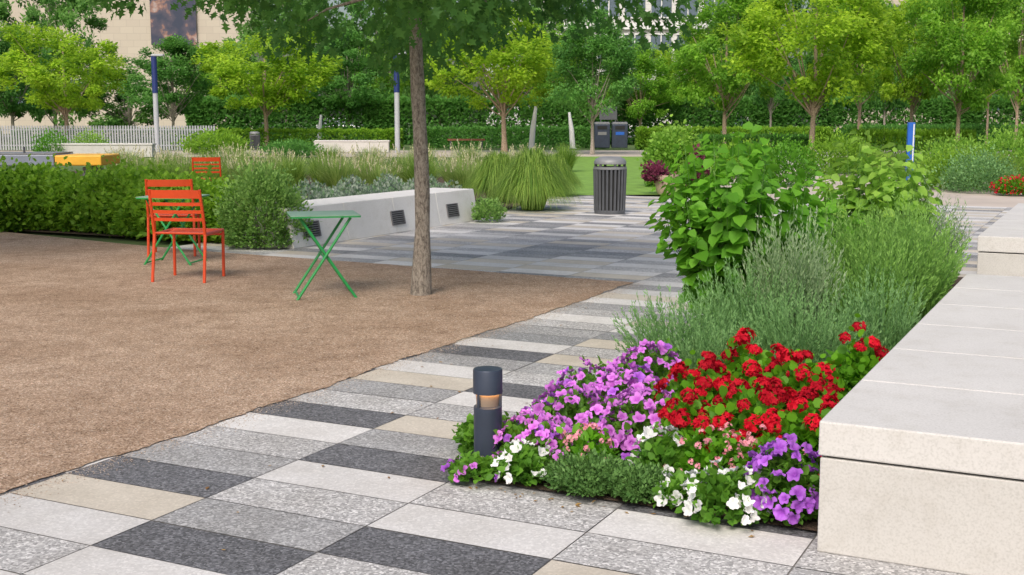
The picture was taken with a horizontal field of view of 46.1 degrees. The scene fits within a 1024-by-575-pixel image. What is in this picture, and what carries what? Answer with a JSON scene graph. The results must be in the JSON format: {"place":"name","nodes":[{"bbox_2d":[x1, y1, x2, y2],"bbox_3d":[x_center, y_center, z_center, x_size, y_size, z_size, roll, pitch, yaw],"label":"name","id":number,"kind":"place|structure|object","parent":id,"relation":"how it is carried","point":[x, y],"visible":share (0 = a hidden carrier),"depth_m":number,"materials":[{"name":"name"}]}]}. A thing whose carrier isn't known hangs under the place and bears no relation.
{"place":"outdoors","nodes":[
{"label":"outdoors","id":0,"kind":"place"},
{"bbox_2d":[0,0,273,133],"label":"stone building","id":1,"kind":"structure","parent":0,"point":[131,35],"depth_m":129.49,"materials":[{"name":"beige stone"}]},
{"bbox_2d":[150,0,196,44],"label":"window","id":2,"kind":"structure","parent":1,"relation":"attached to","point":[165,21],"depth_m":128.96,"materials":[{"name":"blue glass"}]},
{"bbox_2d":[13,170,519,242],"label":"planting soil","id":3,"kind":"structure","parent":0,"point":[440,180],"depth_m":20.65,"materials":[{"name":"brown soil"}]},
{"bbox_2d":[0,158,43,231],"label":"hedge shrub","id":4,"kind":"object","parent":3,"relation":"on","point":[10,217],"visible":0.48,"depth_m":16.25,"materials":[{"name":"green plant"}]},
{"bbox_2d":[0,153,91,231],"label":"hedge shrub","id":5,"kind":"object","parent":3,"relation":"on","point":[33,173],"visible":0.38,"depth_m":16.36,"materials":[{"name":"green plant"}]},
{"bbox_2d":[0,147,119,175],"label":"bench","id":6,"kind":"object","parent":3,"relation":"on","point":[73,159],"visible":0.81,"depth_m":19.86,"materials":[{"name":"yellow wood"}]},
{"bbox_2d":[24,162,123,232],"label":"hedge shrub","id":7,"kind":"object","parent":3,"relation":"on","point":[53,205],"visible":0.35,"depth_m":16.16,"materials":[{"name":"green plant"}]},
{"bbox_2d":[58,155,178,237],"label":"hedge shrub","id":8,"kind":"object","parent":3,"relation":"on","point":[106,181],"visible":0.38,"depth_m":15.77,"materials":[{"name":"green plant"}]},
{"bbox_2d":[85,162,220,240],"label":"hedge shrub","id":9,"kind":"object","parent":3,"relation":"on","point":[129,207],"visible":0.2,"depth_m":15.28,"materials":[{"name":"green plant"}]},
{"bbox_2d":[136,171,279,242],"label":"hedge shrub","id":10,"kind":"object","parent":3,"relation":"on","point":[209,213],"visible":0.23,"depth_m":14.81,"materials":[{"name":"green plant"}]},
{"bbox_2d":[207,153,321,247],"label":"round shrub","id":11,"kind":"object","parent":3,"relation":"on","point":[252,195],"visible":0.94,"depth_m":14.06,"materials":[{"name":"green plant"}]},
{"bbox_2d":[293,171,461,199],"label":"catmint ground cover","id":12,"kind":"object","parent":3,"relation":"on","point":[338,190],"visible":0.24,"depth_m":17.87,"materials":[{"name":"green plant"}]},
{"bbox_2d":[462,150,513,201],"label":"grass clump","id":13,"kind":"object","parent":3,"relation":"on","point":[491,167],"visible":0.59,"depth_m":21.75,"materials":[{"name":"green plant"}]},
{"bbox_2d":[0,232,641,510],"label":"gravel","id":14,"kind":"structure","parent":0,"point":[62,271],"depth_m":8.67,"materials":[{"name":"brown gravel"}]},
{"bbox_2d":[145,179,200,256],"bbox_3d":[-3.790,-0.794,13.470,0.530,0.863,0.566,-1,8,-8],"label":"garden chair","id":15,"kind":"object","parent":14,"relation":"on","point":[169,183],"visible":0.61,"depth_m":13.25,"materials":[{"name":"red paint"}]},
{"bbox_2d":[147,189,224,282],"bbox_3d":[-3.065,-0.503,11.356,0.536,0.871,0.572,1,8,8],"label":"garden chair","id":16,"kind":"object","parent":14,"relation":"on","point":[204,231],"visible":1,"depth_m":11.14,"materials":[{"name":"red paint"}]},
{"bbox_2d":[287,210,360,299],"bbox_3d":[-1.611,-0.277,10.312,0.580,0.719,0.560,-2,8,-14],"label":"bistro table","id":17,"kind":"object","parent":14,"relation":"on","point":[341,215],"visible":0.99,"depth_m":10.13,"materials":[{"name":"green paint"}]},
{"bbox_2d":[80,0,700,295],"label":"oak tree","id":18,"kind":"object","parent":14,"relation":"on","point":[477,29],"visible":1,"depth_m":10.43,"materials":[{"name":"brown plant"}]},
{"bbox_2d":[312,145,368,189],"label":"ornamental grass","id":19,"kind":"object","parent":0,"point":[332,176],"depth_m":25.05,"materials":[{"name":"green plant"}]},
{"bbox_2d":[0,150,1011,156],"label":"path","id":20,"kind":"structure","parent":0,"point":[622,153],"depth_m":56.68,"materials":[{"name":"beige concrete"}]},
{"bbox_2d":[0,21,128,140],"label":"background tree","id":21,"kind":"object","parent":20,"relation":"on","point":[56,89],"visible":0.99,"depth_m":58.40,"materials":[{"name":"green plant"}]},
{"bbox_2d":[171,126,253,154],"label":"shrub","id":22,"kind":"object","parent":20,"relation":"on","point":[215,138],"visible":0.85,"depth_m":53.65,"materials":[{"name":"green plant"}]},
{"bbox_2d":[424,4,587,151],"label":"background tree","id":23,"kind":"object","parent":20,"relation":"on","point":[510,84],"visible":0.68,"depth_m":55.21,"materials":[{"name":"green plant"}]},
{"bbox_2d":[543,6,641,153],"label":"background tree","id":24,"kind":"object","parent":20,"relation":"on","point":[622,87],"visible":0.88,"depth_m":51.86,"materials":[{"name":"green plant"}]},
{"bbox_2d":[0,195,1012,574],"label":"pavement","id":25,"kind":"structure","parent":0,"point":[152,541],"depth_m":4.93,"materials":[{"name":"stone"}]},
{"bbox_2d":[241,188,475,248],"bbox_3d":[-1.889,-0.994,16.314,0.798,0.470,4.594,4,9,26],"label":"concrete bench","id":26,"kind":"object","parent":25,"relation":"on","point":[384,213],"visible":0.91,"depth_m":15.90,"materials":[{"name":"concrete"}]},
{"bbox_2d":[485,146,582,209],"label":"grass clump","id":27,"kind":"object","parent":25,"relation":"on","point":[535,180],"visible":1,"depth_m":19.76,"materials":[{"name":"green plant"}]},
{"bbox_2d":[593,156,626,214],"bbox_3d":[1.577,-1.653,19.418,0.546,0.920,0.548,0,8,0],"label":"litter bin","id":28,"kind":"object","parent":25,"relation":"on","point":[609,186],"visible":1,"depth_m":19.23,"materials":[{"name":"grey metal"}]},
{"bbox_2d":[817,274,1023,574],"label":"concrete bench","id":29,"kind":"object","parent":25,"relation":"on","point":[921,437],"visible":1,"depth_m":4.13,"materials":[{"name":"beige concrete"}]},
{"bbox_2d":[977,203,1023,276],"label":"concrete bench","id":30,"kind":"object","parent":25,"relation":"on","point":[1000,246],"visible":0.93,"depth_m":9.40,"materials":[{"name":"beige concrete"}]},
{"bbox_2d":[0,122,1021,247],"bbox_3d":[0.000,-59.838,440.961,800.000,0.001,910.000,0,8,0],"label":"ground","id":31,"kind":"structure","parent":0,"point":[132,240],"depth_m":37.50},
{"bbox_2d":[0,20,54,140],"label":"background tree","id":32,"kind":"object","parent":31,"relation":"on","point":[9,101],"visible":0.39,"depth_m":66.30,"materials":[{"name":"green plant"}]},
{"bbox_2d":[0,0,118,133],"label":"tree","id":33,"kind":"object","parent":31,"relation":"on","point":[63,14],"visible":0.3,"depth_m":85.24,"materials":[{"name":"green plant"}]},
{"bbox_2d":[50,143,155,156],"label":"seat wall","id":34,"kind":"structure","parent":31,"relation":"on","point":[84,148],"depth_m":49.25,"materials":[{"name":"concrete"}]},
{"bbox_2d":[0,126,214,149],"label":"picket fence","id":35,"kind":"object","parent":31,"relation":"on","point":[80,129],"visible":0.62,"depth_m":59.51,"materials":[{"name":"grey paint"}]},
{"bbox_2d":[71,55,182,137],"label":"tree","id":36,"kind":"object","parent":31,"relation":"on","point":[114,116],"visible":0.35,"depth_m":86.71,"materials":[{"name":"green plant"}]},
{"bbox_2d":[118,33,214,134],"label":"background tree","id":37,"kind":"object","parent":31,"relation":"on","point":[181,52],"visible":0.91,"depth_m":66.08,"materials":[{"name":"green plant"}]},
{"bbox_2d":[189,27,343,146],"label":"background tree","id":38,"kind":"object","parent":31,"relation":"on","point":[271,91],"visible":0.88,"depth_m":63.46,"materials":[{"name":"green plant"}]},
{"bbox_2d":[184,94,386,144],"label":"tall hedge","id":39,"kind":"object","parent":31,"relation":"on","point":[213,106],"visible":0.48,"depth_m":74.44,"materials":[{"name":"green plant"}]},
{"bbox_2d":[221,0,355,138],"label":"tree","id":40,"kind":"object","parent":31,"relation":"on","point":[246,30],"visible":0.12,"depth_m":84.88,"materials":[{"name":"green plant"}]},
{"bbox_2d":[216,127,403,148],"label":"clipped hedge","id":41,"kind":"object","parent":31,"relation":"on","point":[390,132],"visible":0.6,"depth_m":64.94,"materials":[{"name":"green plant"}]},
{"bbox_2d":[297,27,399,139],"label":"background tree","id":42,"kind":"object","parent":31,"relation":"on","point":[352,63],"visible":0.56,"depth_m":74.34,"materials":[{"name":"green plant"}]},
{"bbox_2d":[377,94,580,144],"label":"tall hedge","id":43,"kind":"object","parent":31,"relation":"on","point":[559,116],"visible":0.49,"depth_m":74.45,"materials":[{"name":"green plant"}]},
{"bbox_2d":[426,124,600,148],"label":"clipped hedge","id":44,"kind":"object","parent":31,"relation":"on","point":[432,137],"visible":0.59,"depth_m":64.96,"materials":[{"name":"green plant"}]},
{"bbox_2d":[596,43,686,125],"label":"background tree","id":45,"kind":"object","parent":31,"relation":"on","point":[644,65],"visible":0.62,"depth_m":72.32,"materials":[{"name":"green plant"}]},
{"bbox_2d":[573,95,775,144],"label":"tall hedge","id":46,"kind":"object","parent":31,"relation":"on","point":[758,115],"visible":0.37,"depth_m":74.43,"materials":[{"name":"green plant"}]},
{"bbox_2d":[665,0,776,143],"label":"background tree","id":47,"kind":"object","parent":31,"relation":"on","point":[730,86],"visible":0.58,"depth_m":48.59,"materials":[{"name":"green plant"}]},
{"bbox_2d":[633,125,833,149],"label":"clipped hedge","id":48,"kind":"object","parent":31,"relation":"on","point":[643,134],"visible":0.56,"depth_m":61.95,"materials":[{"name":"green plant"}]},
{"bbox_2d":[751,11,806,133],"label":"background tree","id":49,"kind":"object","parent":31,"relation":"on","point":[784,99],"visible":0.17,"depth_m":66.02,"materials":[{"name":"green plant"}]},
{"bbox_2d":[712,0,898,149],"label":"background tree","id":50,"kind":"object","parent":31,"relation":"on","point":[858,45],"visible":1,"depth_m":39.59,"materials":[{"name":"green plant"}]},
{"bbox_2d":[804,0,905,128],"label":"background tree","id":51,"kind":"object","parent":31,"relation":"on","point":[872,93],"visible":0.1,"depth_m":52.14,"materials":[{"name":"green plant"}]},
{"bbox_2d":[767,94,969,144],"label":"tall hedge","id":52,"kind":"object","parent":31,"relation":"on","point":[935,107],"visible":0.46,"depth_m":74.42,"materials":[{"name":"green plant"}]},
{"bbox_2d":[859,0,986,121],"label":"background tree","id":53,"kind":"object","parent":31,"relation":"on","point":[909,89],"visible":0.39,"depth_m":46.35,"materials":[{"name":"green plant"}]},
{"bbox_2d":[840,122,1023,161],"bbox_3d":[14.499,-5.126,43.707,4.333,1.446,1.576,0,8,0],"label":"clipped hedge","id":54,"kind":"object","parent":31,"relation":"on","point":[886,134],"visible":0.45,"depth_m":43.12,"materials":[{"name":"green plant"}]},
{"bbox_2d":[914,123,1004,172],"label":"shrub","id":55,"kind":"object","parent":31,"relation":"on","point":[971,142],"visible":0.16,"depth_m":31.43,"materials":[{"name":"green plant"}]},
{"bbox_2d":[897,0,1023,147],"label":"background tree","id":56,"kind":"object","parent":31,"relation":"on","point":[950,48],"visible":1,"depth_m":41.76,"materials":[{"name":"green plant"}]},
{"bbox_2d":[962,94,1023,143],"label":"tall hedge","id":57,"kind":"object","parent":31,"relation":"on","point":[1001,104],"visible":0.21,"depth_m":74.43,"materials":[{"name":"green plant"}]},
{"bbox_2d":[980,0,1023,139],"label":"background tree","id":58,"kind":"object","parent":31,"relation":"on","point":[1015,60],"visible":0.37,"depth_m":52.57,"materials":[{"name":"green plant"}]},
{"bbox_2d":[486,0,747,132],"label":"glass building","id":59,"kind":"structure","parent":0,"point":[647,6],"depth_m":136.98,"materials":[{"name":"white glass"}]},
{"bbox_2d":[561,157,714,194],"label":"lawn","id":60,"kind":"structure","parent":0,"point":[583,171],"depth_m":32.04,"materials":[{"name":"green plant"}]},
{"bbox_2d":[636,109,702,186],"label":"pot backing shrub","id":61,"kind":"object","parent":60,"relation":"on","point":[663,142],"visible":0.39,"depth_m":26.78,"materials":[{"name":"green plant"}]},
{"bbox_2d":[464,277,962,530],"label":"flower bed soil","id":62,"kind":"structure","parent":0,"point":[812,524],"depth_m":4.76,"materials":[{"name":"brown soil"}]},
{"bbox_2d":[441,450,498,483],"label":"petunia plant","id":63,"kind":"object","parent":62,"relation":"on","point":[468,465],"visible":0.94,"depth_m":4.97,"materials":[{"name":"green plant"}]},
{"bbox_2d":[473,366,502,456],"bbox_3d":[-0.104,0.566,5.197,0.132,0.445,0.132,0,8,0],"label":"bollard light","id":64,"kind":"object","parent":62,"relation":"on","point":[488,386],"visible":0.8,"depth_m":5.14,"materials":[{"name":"metal"}]},
{"bbox_2d":[490,438,554,485],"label":"petunia plant","id":65,"kind":"object","parent":62,"relation":"on","point":[516,460],"visible":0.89,"depth_m":4.94,"materials":[{"name":"green plant"}]},
{"bbox_2d":[492,408,566,457],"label":"petunia plant","id":66,"kind":"object","parent":62,"relation":"on","point":[526,429],"visible":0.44,"depth_m":5.18,"materials":[{"name":"purple plant"}]},
{"bbox_2d":[520,380,619,436],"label":"petunia plant","id":67,"kind":"object","parent":62,"relation":"on","point":[569,408],"visible":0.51,"depth_m":5.44,"materials":[{"name":"purple plant"}]},
{"bbox_2d":[552,422,619,470],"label":"pink flower plant","id":68,"kind":"object","parent":62,"relation":"on","point":[584,435],"visible":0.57,"depth_m":5.02,"materials":[{"name":"green plant"}]},
{"bbox_2d":[532,447,640,496],"bbox_3d":[0.320,0.731,4.883,0.424,0.170,0.431,-6,10,-35],"label":"thyme mound","id":69,"kind":"object","parent":62,"relation":"on","point":[564,475],"visible":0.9,"depth_m":4.81,"materials":[{"name":"green plant"}]},
{"bbox_2d":[545,355,628,407],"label":"petunia plant","id":70,"kind":"object","parent":62,"relation":"on","point":[584,376],"visible":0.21,"depth_m":5.89,"materials":[{"name":"purple plant"}]},
{"bbox_2d":[587,361,671,431],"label":"petunia plant","id":71,"kind":"object","parent":62,"relation":"on","point":[625,379],"visible":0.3,"depth_m":5.63,"materials":[{"name":"purple plant"}]},
{"bbox_2d":[597,460,669,503],"bbox_3d":[0.501,0.750,4.769,0.343,0.165,0.336,-5,9,-33],"label":"thyme mound","id":72,"kind":"object","parent":62,"relation":"on","point":[637,481],"visible":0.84,"depth_m":4.71,"materials":[{"name":"green plant"}]},
{"bbox_2d":[593,381,675,459],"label":"petunia plant","id":73,"kind":"object","parent":62,"relation":"on","point":[628,417],"visible":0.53,"depth_m":5.23,"materials":[{"name":"purple plant"}]},
{"bbox_2d":[607,337,682,411],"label":"petunia plant","id":74,"kind":"object","parent":62,"relation":"on","point":[660,366],"visible":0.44,"depth_m":6.09,"materials":[{"name":"purple plant"}]},
{"bbox_2d":[625,421,694,473],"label":"petunia plant","id":75,"kind":"object","parent":62,"relation":"on","point":[666,447],"visible":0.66,"depth_m":4.92,"materials":[{"name":"green plant"}]},
{"bbox_2d":[647,469,707,508],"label":"petunia plant","id":76,"kind":"object","parent":62,"relation":"on","point":[670,490],"visible":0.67,"depth_m":4.63,"materials":[{"name":"green plant"}]},
{"bbox_2d":[639,387,733,454],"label":"geranium plant","id":77,"kind":"object","parent":62,"relation":"on","point":[679,414],"visible":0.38,"depth_m":5.09,"materials":[{"name":"red plant"}]},
{"bbox_2d":[610,284,767,373],"bbox_3d":[0.980,0.281,6.635,0.877,0.594,0.869,0,8,0],"label":"rosemary shrub","id":78,"kind":"object","parent":62,"relation":"on","point":[656,331],"visible":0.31,"depth_m":6.59,"materials":[{"name":"green plant"}]},
{"bbox_2d":[653,350,738,413],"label":"geranium plant","id":79,"kind":"object","parent":62,"relation":"on","point":[709,378],"visible":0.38,"depth_m":5.46,"materials":[{"name":"red plant"}]},
{"bbox_2d":[660,422,756,477],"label":"pink flower plant","id":80,"kind":"object","parent":62,"relation":"on","point":[701,457],"visible":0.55,"depth_m":4.86,"materials":[{"name":"green plant"}]},
{"bbox_2d":[657,310,775,382],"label":"rosemary shrub","id":81,"kind":"object","parent":62,"relation":"on","point":[699,350],"visible":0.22,"depth_m":6.18,"materials":[{"name":"green plant"}]},
{"bbox_2d":[675,457,777,525],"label":"petunia plant","id":82,"kind":"object","parent":62,"relation":"on","point":[719,490],"visible":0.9,"depth_m":4.46,"materials":[{"name":"white plant"}]},
{"bbox_2d":[644,121,826,321],"bbox_3d":[1.447,-0.347,7.880,1.092,1.495,1.068,7,11,42],"label":"leafy bush","id":83,"kind":"object","parent":62,"relation":"on","point":[718,217],"visible":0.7,"depth_m":7.68,"materials":[{"name":"green plant"}]},
{"bbox_2d":[664,249,816,348],"bbox_3d":[1.357,0.130,7.134,0.907,0.755,0.866,0,8,0],"label":"rosemary shrub","id":84,"kind":"object","parent":62,"relation":"on","point":[741,308],"visible":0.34,"depth_m":7.08,"materials":[{"name":"green plant"}]},
{"bbox_2d":[692,372,806,454],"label":"geranium plant","id":85,"kind":"object","parent":62,"relation":"on","point":[741,398],"visible":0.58,"depth_m":5.09,"materials":[{"name":"red plant"}]},
{"bbox_2d":[712,327,789,381],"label":"geranium plant","id":86,"kind":"object","parent":62,"relation":"on","point":[745,366],"visible":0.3,"depth_m":5.76,"materials":[{"name":"red plant"}]},
{"bbox_2d":[739,433,822,525],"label":"petunia plant","id":87,"kind":"object","parent":62,"relation":"on","point":[797,497],"visible":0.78,"depth_m":4.45,"materials":[{"name":"purple plant"}]},
{"bbox_2d":[737,199,847,348],"bbox_3d":[1.716,-0.028,7.347,0.680,1.010,0.709,0,8,0],"label":"silver shrub","id":88,"kind":"object","parent":62,"relation":"on","point":[801,271],"visible":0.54,"depth_m":7.28,"materials":[{"name":"green plant"}]},
{"bbox_2d":[753,383,838,485],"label":"geranium plant","id":89,"kind":"object","parent":62,"relation":"on","point":[803,426],"visible":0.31,"depth_m":4.87,"materials":[{"name":"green plant"}]},
{"bbox_2d":[751,348,845,409],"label":"geranium plant","id":90,"kind":"object","parent":62,"relation":"on","point":[804,375],"visible":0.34,"depth_m":5.44,"materials":[{"name":"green plant"}]},
{"bbox_2d":[732,279,885,367],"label":"rosemary shrub","id":91,"kind":"object","parent":62,"relation":"on","point":[804,341],"visible":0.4,"depth_m":6.39,"materials":[{"name":"green plant"}]},
{"bbox_2d":[772,180,871,272],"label":"leafy bush","id":92,"kind":"object","parent":62,"relation":"on","point":[832,205],"visible":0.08,"depth_m":8.98,"materials":[{"name":"green plant"}]},
{"bbox_2d":[791,190,899,331],"bbox_3d":[2.299,-0.198,8.543,0.845,1.017,0.874,0,8,0],"label":"fine shrub","id":93,"kind":"object","parent":62,"relation":"on","point":[837,235],"visible":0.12,"depth_m":8.47,"materials":[{"name":"green plant"}]},
{"bbox_2d":[824,313,888,394],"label":"geranium plant","id":94,"kind":"object","parent":62,"relation":"on","point":[860,362],"visible":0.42,"depth_m":5.78,"materials":[{"name":"green plant"}]},
{"bbox_2d":[815,264,930,353],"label":"rosemary shrub","id":95,"kind":"object","parent":62,"relation":"on","point":[898,333],"visible":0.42,"depth_m":6.81,"materials":[{"name":"green plant"}]},
{"bbox_2d":[812,124,942,248],"bbox_3d":[3.155,-0.680,10.414,1.111,1.455,1.129,0,8,0],"label":"leafy bush","id":96,"kind":"object","parent":62,"relation":"on","point":[881,186],"visible":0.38,"depth_m":10.26,"materials":[{"name":"green plant"}]},
{"bbox_2d":[819,214,939,346],"bbox_3d":[2.309,-0.022,7.682,0.773,0.905,0.793,0,8,0],"label":"silver shrub","id":97,"kind":"object","parent":62,"relation":"on","point":[869,261],"visible":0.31,"depth_m":7.58,"materials":[{"name":"plant"}]},
{"bbox_2d":[830,190,972,327],"bbox_3d":[2.668,-0.165,8.264,0.935,1.028,0.908,-6,10,-36],"label":"fine shrub","id":98,"kind":"object","parent":62,"relation":"on","point":[939,293],"visible":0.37,"depth_m":8.12,"materials":[{"name":"green plant"}]},
{"bbox_2d":[863,191,971,291],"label":"fine shrub","id":99,"kind":"object","parent":62,"relation":"on","point":[951,228],"visible":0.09,"depth_m":8.81,"materials":[{"name":"green plant"}]},
{"bbox_2d":[896,166,974,261],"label":"silver shrub","id":100,"kind":"object","parent":62,"relation":"on","point":[943,222],"visible":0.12,"depth_m":10.31,"materials":[{"name":"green plant"}]},
{"bbox_2d":[720,171,1023,206],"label":"side path","id":101,"kind":"structure","parent":0,"point":[986,199],"depth_m":24.00,"materials":[{"name":"beige concrete"}]},
{"bbox_2d":[760,126,832,186],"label":"shrub","id":102,"kind":"object","parent":101,"relation":"on","point":[783,160],"visible":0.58,"depth_m":27.50,"materials":[{"name":"green plant"}]},
{"bbox_2d":[794,123,887,174],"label":"shrub","id":103,"kind":"object","parent":101,"relation":"on","point":[847,146],"visible":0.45,"depth_m":33.08,"materials":[{"name":"green plant"}]},
{"bbox_2d":[913,140,1002,189],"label":"shrub","id":104,"kind":"object","parent":101,"relation":"on","point":[940,158],"visible":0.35,"depth_m":26.27,"materials":[{"name":"green plant"}]},
{"bbox_2d":[929,140,1022,192],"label":"shrub","id":105,"kind":"object","parent":101,"relation":"on","point":[987,168],"visible":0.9,"depth_m":25.08,"materials":[{"name":"green plant"}]},
{"bbox_2d":[967,116,1023,177],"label":"shrub","id":106,"kind":"object","parent":101,"relation":"on","point":[1013,142],"visible":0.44,"depth_m":29.74,"materials":[{"name":"green plant"}]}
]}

